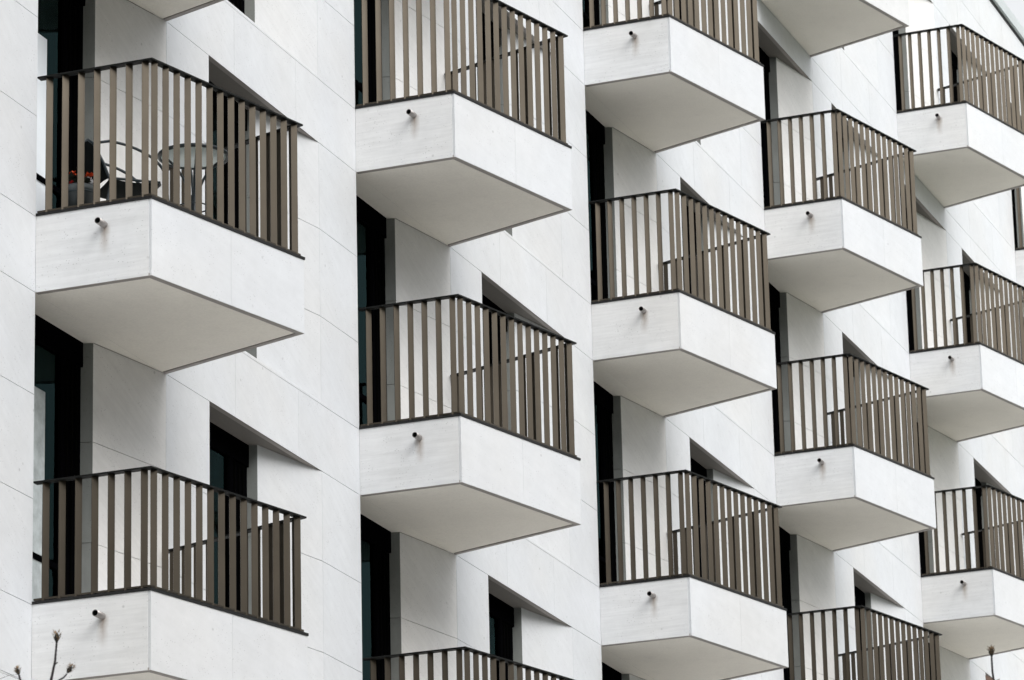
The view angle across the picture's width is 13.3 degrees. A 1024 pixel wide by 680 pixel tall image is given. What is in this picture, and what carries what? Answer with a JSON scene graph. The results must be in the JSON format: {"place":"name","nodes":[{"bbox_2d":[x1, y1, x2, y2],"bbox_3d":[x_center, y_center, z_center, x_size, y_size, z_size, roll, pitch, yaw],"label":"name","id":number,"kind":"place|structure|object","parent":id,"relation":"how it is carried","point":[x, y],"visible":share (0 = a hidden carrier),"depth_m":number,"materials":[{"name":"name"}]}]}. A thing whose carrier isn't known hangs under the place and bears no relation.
{"place":"outdoors","nodes":[
{"label":"outdoors","id":0,"kind":"place"},
{"bbox_2d":[0,0,1023,679],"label":"apartment building","id":1,"kind":"structure","parent":0,"point":[550,340],"depth_m":40.75,"materials":[{"name":"stone"}]},
{"bbox_2d":[32,314,82,601],"bbox_3d":[-3.562,1.005,33.008,0.080,2.426,1.310,-8,-18,19],"label":"balcony door","id":2,"kind":"structure","parent":1,"relation":"in","point":[58,362],"depth_m":33.31,"materials":[{"name":"black glass"}]},
{"bbox_2d":[36,0,84,212],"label":"balcony door","id":3,"kind":"structure","parent":1,"relation":"in","point":[60,22],"depth_m":34.17,"materials":[{"name":"black glass"}]},
{"bbox_2d":[68,171,92,205],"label":"potted flowers","id":4,"kind":"object","parent":1,"relation":"on","point":[72,189],"visible":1,"depth_m":32.90,"materials":[{"name":"grey ceramic"}]},
{"bbox_2d":[84,138,169,200],"bbox_3d":[-2.983,-1.120,33.467,0.662,0.761,0.487,6,-19,-24],"label":"garden chair","id":5,"kind":"object","parent":1,"relation":"on","point":[104,174],"visible":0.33,"depth_m":33.37,"materials":[{"name":"black metal"}]},
{"bbox_2d":[158,143,227,212],"bbox_3d":[-2.441,-1.079,33.582,0.562,0.727,0.562,-8,-18,19],"label":"bistro table","id":6,"kind":"object","parent":1,"relation":"on","point":[193,163],"visible":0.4,"depth_m":33.63,"materials":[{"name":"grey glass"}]},
{"bbox_2d":[209,80,246,228],"bbox_3d":[-2.520,-1.002,36.728,0.080,2.430,1.335,-8,-18,19],"label":"window","id":7,"kind":"structure","parent":1,"relation":"in","point":[225,99],"depth_m":37.19,"materials":[{"name":"black glass"}]},
{"bbox_2d":[209,421,248,610],"bbox_3d":[-2.452,1.859,35.839,0.080,2.426,1.335,-8,-18,19],"label":"window","id":8,"kind":"structure","parent":1,"relation":"in","point":[229,455],"depth_m":36.26,"materials":[{"name":"black glass"}]},
{"bbox_2d":[228,0,244,13],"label":"window","id":9,"kind":"structure","parent":1,"relation":"in","point":[239,4],"depth_m":37.85,"materials":[{"name":"black glass"}]},
{"bbox_2d":[354,0,382,106],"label":"balcony door","id":10,"kind":"structure","parent":1,"relation":"in","point":[357,3],"depth_m":40.59,"materials":[{"name":"black glass"}]},
{"bbox_2d":[356,195,386,426],"bbox_3d":[-1.403,-0.142,39.579,0.080,2.430,1.310,-8,-18,19],"label":"balcony door","id":11,"kind":"structure","parent":1,"relation":"in","point":[371,225],"depth_m":39.92,"materials":[{"name":"black glass"}]},
{"bbox_2d":[360,513,390,679],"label":"balcony door","id":12,"kind":"structure","parent":1,"relation":"in","point":[375,539],"depth_m":39.10,"materials":[{"name":"black glass"}]},
{"bbox_2d":[476,12,500,107],"bbox_3d":[-0.361,-2.158,43.302,0.080,2.441,1.335,-8,-18,19],"label":"window","id":13,"kind":"structure","parent":1,"relation":"in","point":[483,15],"depth_m":43.83,"materials":[{"name":"black glass"}]},
{"bbox_2d":[482,294,506,420],"bbox_3d":[-0.293,0.711,42.410,0.080,2.430,1.335,-8,-18,19],"label":"window","id":14,"kind":"structure","parent":1,"relation":"in","point":[485,300],"depth_m":42.91,"materials":[{"name":"black glass"}]},
{"bbox_2d":[488,592,513,679],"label":"window","id":15,"kind":"structure","parent":1,"relation":"in","point":[501,615],"depth_m":42.05,"materials":[{"name":"black glass"}]},
{"bbox_2d":[582,0,599,28],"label":"balcony door","id":16,"kind":"structure","parent":1,"relation":"in","point":[585,3],"depth_m":47.15,"materials":[{"name":"black glass"}]},
{"bbox_2d":[585,109,607,301],"bbox_3d":[0.756,-1.299,46.153,0.080,2.441,1.310,-8,-18,19],"label":"balcony door","id":17,"kind":"structure","parent":1,"relation":"in","point":[595,131],"depth_m":46.57,"materials":[{"name":"black glass"}]},
{"bbox_2d":[593,380,616,584],"bbox_3d":[0.824,1.571,45.261,0.080,2.430,1.310,-8,-18,19],"label":"balcony door","id":18,"kind":"structure","parent":1,"relation":"in","point":[603,400],"depth_m":45.67,"materials":[{"name":"black glass"}]},
{"bbox_2d":[602,662,621,679],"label":"balcony door","id":19,"kind":"structure","parent":1,"relation":"in","point":[608,673],"depth_m":44.95,"materials":[{"name":"black glass"}]},
{"bbox_2d":[679,0,687,19],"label":"window","id":20,"kind":"structure","parent":1,"relation":"in","point":[679,0],"depth_m":50.34,"materials":[{"name":"black glass"}]},
{"bbox_2d":[681,202,698,296],"bbox_3d":[1.866,-0.445,48.984,0.080,2.441,1.335,-8,-18,19],"label":"window","id":21,"kind":"structure","parent":1,"relation":"in","point":[681,202],"depth_m":49.54,"materials":[{"name":"black glass"}]},
{"bbox_2d":[690,457,708,579],"bbox_3d":[1.934,2.424,48.093,0.080,2.430,1.335,-8,-18,19],"label":"window","id":22,"kind":"structure","parent":1,"relation":"in","point":[696,467],"depth_m":48.63,"materials":[{"name":"black glass"}]},
{"bbox_2d":[759,47,773,207],"bbox_3d":[2.915,-2.470,52.731,0.080,2.451,1.310,-8,-18,19],"label":"balcony door","id":23,"kind":"structure","parent":1,"relation":"in","point":[764,58],"depth_m":53.10,"materials":[{"name":"black glass"}]},
{"bbox_2d":[769,283,784,456],"bbox_3d":[2.983,0.414,51.835,0.080,2.441,1.310,-8,-18,19],"label":"balcony door","id":24,"kind":"structure","parent":1,"relation":"in","point":[774,295],"depth_m":52.35,"materials":[{"name":"black glass"}]},
{"bbox_2d":[779,526,794,679],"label":"balcony door","id":25,"kind":"structure","parent":1,"relation":"in","point":[784,537],"depth_m":51.50,"materials":[{"name":"black glass"}]},
{"bbox_2d":[836,131,843,170],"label":"window","id":26,"kind":"structure","parent":1,"relation":"in","point":[836,131],"depth_m":56.22,"materials":[{"name":"black glass"}]},
{"bbox_2d":[843,353,853,406],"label":"window","id":27,"kind":"structure","parent":1,"relation":"in","point":[843,353],"depth_m":55.31,"materials":[{"name":"black glass"}]},
{"bbox_2d":[854,585,864,649],"bbox_3d":[4.161,4.137,53.775,0.080,2.430,1.335,-8,-18,19],"label":"window","id":28,"kind":"structure","parent":1,"relation":"in","point":[859,595],"depth_m":54.40,"materials":[{"name":"black glass"}]},
{"bbox_2d":[892,30,901,110],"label":"balcony door","id":29,"kind":"structure","parent":1,"relation":"in","point":[895,39],"depth_m":59.71,"materials":[{"name":"black glass"}]},
{"bbox_2d":[906,208,913,351],"bbox_3d":[5.142,-0.757,58.414,0.080,2.451,1.310,-8,-18,19],"label":"balcony door","id":30,"kind":"structure","parent":1,"relation":"in","point":[908,293],"depth_m":58.69,"materials":[{"name":"black glass"}]},
{"bbox_2d":[917,422,925,575],"bbox_3d":[5.210,2.127,57.517,0.080,2.441,1.310,-8,-18,19],"label":"balcony door","id":31,"kind":"structure","parent":1,"relation":"in","point":[921,534],"depth_m":57.76,"materials":[{"name":"black glass"}]},
{"bbox_2d":[928,643,930,679],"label":"balcony door","id":32,"kind":"structure","parent":1,"relation":"in","point":[928,643],"depth_m":57.38,"materials":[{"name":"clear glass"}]},
{"bbox_2d":[951,50,957,101],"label":"window","id":33,"kind":"structure","parent":1,"relation":"in","point":[954,58],"depth_m":62.92,"materials":[{"name":"black glass"}]},
{"bbox_2d":[963,271,970,342],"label":"window","id":34,"kind":"structure","parent":1,"relation":"in","point":[966,278],"depth_m":61.90,"materials":[{"name":"black glass"}]},
{"bbox_2d":[974,477,983,566],"bbox_3d":[6.320,2.980,60.349,0.080,2.441,1.335,-8,-18,19],"label":"window","id":35,"kind":"structure","parent":1,"relation":"in","point":[977,483],"depth_m":60.97,"materials":[{"name":"black glass"}]},
{"bbox_2d":[1011,189,1017,247],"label":"balcony door","id":36,"kind":"structure","parent":1,"relation":"in","point":[1012,191],"depth_m":65.45,"materials":[{"name":"black glass"}]},
{"bbox_2d":[1003,0,1023,27],"label":"sky","id":37,"kind":"structure","parent":0,"point":[1016,7],"materials":[{"name":"white"}]},
{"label":"pavement","id":38,"kind":"structure","parent":0,"visible":0},
{"bbox_2d":[0,629,75,679],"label":"bare tree","id":39,"kind":"object","parent":38,"relation":"on","point":[17,670],"visible":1,"depth_m":21.82,"materials":[{"name":"black plant"}]},
{"bbox_2d":[985,645,999,679],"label":"bare tree","id":40,"kind":"object","parent":38,"relation":"on","point":[991,651],"visible":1,"depth_m":21.81,"materials":[{"name":"black plant"}]}
]}

